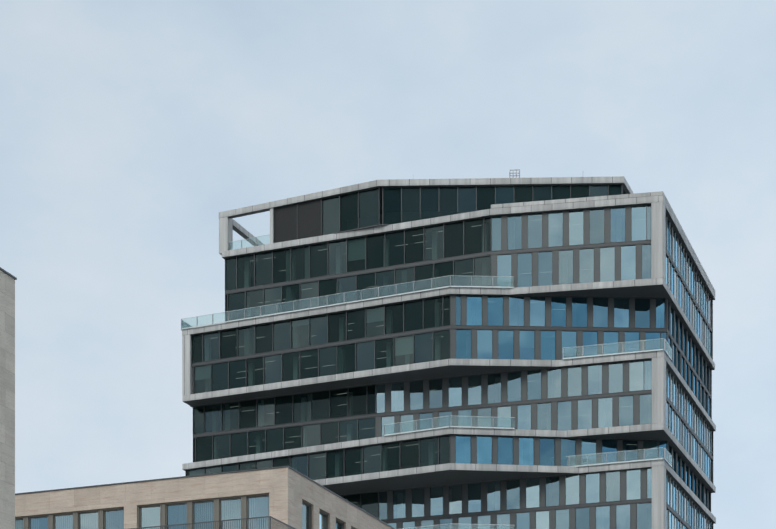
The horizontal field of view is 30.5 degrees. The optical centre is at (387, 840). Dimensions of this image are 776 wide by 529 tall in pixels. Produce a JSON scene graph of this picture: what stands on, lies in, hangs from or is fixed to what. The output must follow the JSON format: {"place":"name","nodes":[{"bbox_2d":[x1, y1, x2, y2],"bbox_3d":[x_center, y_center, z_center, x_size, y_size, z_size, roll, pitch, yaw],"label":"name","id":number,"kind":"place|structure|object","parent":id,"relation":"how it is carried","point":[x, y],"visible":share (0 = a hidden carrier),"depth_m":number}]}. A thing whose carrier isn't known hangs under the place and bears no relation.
{"place":"outdoors","nodes":[
{"label":"outdoors","id":0,"kind":"place"},
{"bbox_2d":[0,270,14,528],"bbox_3d":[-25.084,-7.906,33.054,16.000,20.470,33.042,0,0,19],"label":"stone building","id":1,"kind":"structure","parent":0,"point":[7,401],"depth_m":45.59},
{"bbox_2d":[0,267,16,279],"bbox_3d":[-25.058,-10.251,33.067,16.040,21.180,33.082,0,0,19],"label":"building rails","id":2,"kind":"object","parent":1,"relation":"on","point":[8,273],"visible":0.25,"depth_m":45.58},
{"bbox_2d":[15,467,392,528],"bbox_3d":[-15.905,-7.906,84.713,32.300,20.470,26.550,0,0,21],"label":"stone building","id":3,"kind":"structure","parent":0,"point":[288,489],"depth_m":71.87},
{"bbox_2d":[15,493,354,528],"bbox_3d":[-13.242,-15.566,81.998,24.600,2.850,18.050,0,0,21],"label":"window frames","id":4,"kind":"structure","parent":3,"relation":"in","point":[163,513],"depth_m":71.68},
{"bbox_2d":[15,496,340,528],"bbox_3d":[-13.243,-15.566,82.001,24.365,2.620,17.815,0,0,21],"label":"window glass","id":5,"kind":"object","parent":4,"relation":"in","point":[230,510],"visible":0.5,"depth_m":71.56},
{"bbox_2d":[15,466,394,528],"bbox_3d":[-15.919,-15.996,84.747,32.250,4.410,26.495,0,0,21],"label":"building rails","id":6,"kind":"object","parent":3,"relation":"attached to","point":[277,524],"visible":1,"depth_m":69.13},
{"bbox_2d":[274,199,320,242],"bbox_3d":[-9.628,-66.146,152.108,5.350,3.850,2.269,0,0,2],"label":"tower louvres","id":7,"kind":"object","parent":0,"point":[285,221],"visible":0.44,"depth_m":151.99},
{"bbox_2d":[0,0,775,528],"label":"sky","id":8,"kind":"structure","parent":0,"point":[127,127]},
{"bbox_2d":[181,238,668,528],"bbox_3d":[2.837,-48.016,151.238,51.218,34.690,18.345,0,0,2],"label":"railing posts","id":9,"kind":"object","parent":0,"point":[432,418],"visible":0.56,"depth_m":144.34},
{"bbox_2d":[182,176,715,528],"bbox_3d":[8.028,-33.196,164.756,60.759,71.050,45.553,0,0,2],"label":"facade bands","id":10,"kind":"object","parent":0,"point":[656,286],"depth_m":146.69},
{"bbox_2d":[182,235,671,528],"bbox_3d":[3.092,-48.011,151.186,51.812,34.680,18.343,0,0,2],"label":"glass balustrade","id":11,"kind":"object","parent":10,"relation":"on","point":[185,325],"visible":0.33,"depth_m":143.84},
{"bbox_2d":[181,234,671,528],"bbox_3d":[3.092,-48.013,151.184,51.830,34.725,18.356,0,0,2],"label":"tower balustrade caps","id":12,"kind":"object","parent":11,"relation":"on","point":[443,416],"visible":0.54,"depth_m":143.88},
{"bbox_2d":[509,169,519,177],"bbox_3d":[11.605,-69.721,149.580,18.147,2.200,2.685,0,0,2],"label":"rooftop railing","id":13,"kind":"object","parent":10,"relation":"on","point":[513,173],"visible":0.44,"depth_m":148.19},
{"bbox_2d":[185,206,712,528],"bbox_3d":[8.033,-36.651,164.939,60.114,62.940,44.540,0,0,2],"label":"dark tower panels","id":14,"kind":"object","parent":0,"point":[558,357],"visible":0.21,"depth_m":144.46},
{"bbox_2d":[186,184,712,528],"bbox_3d":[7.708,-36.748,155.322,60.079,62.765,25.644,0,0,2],"label":"window frames","id":15,"kind":"structure","parent":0,"point":[667,328],"depth_m":147.72},
{"bbox_2d":[189,185,711,528],"bbox_3d":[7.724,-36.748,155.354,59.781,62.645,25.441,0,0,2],"label":"window glass","id":16,"kind":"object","parent":15,"relation":"in","point":[438,201],"depth_m":147.77}
]}

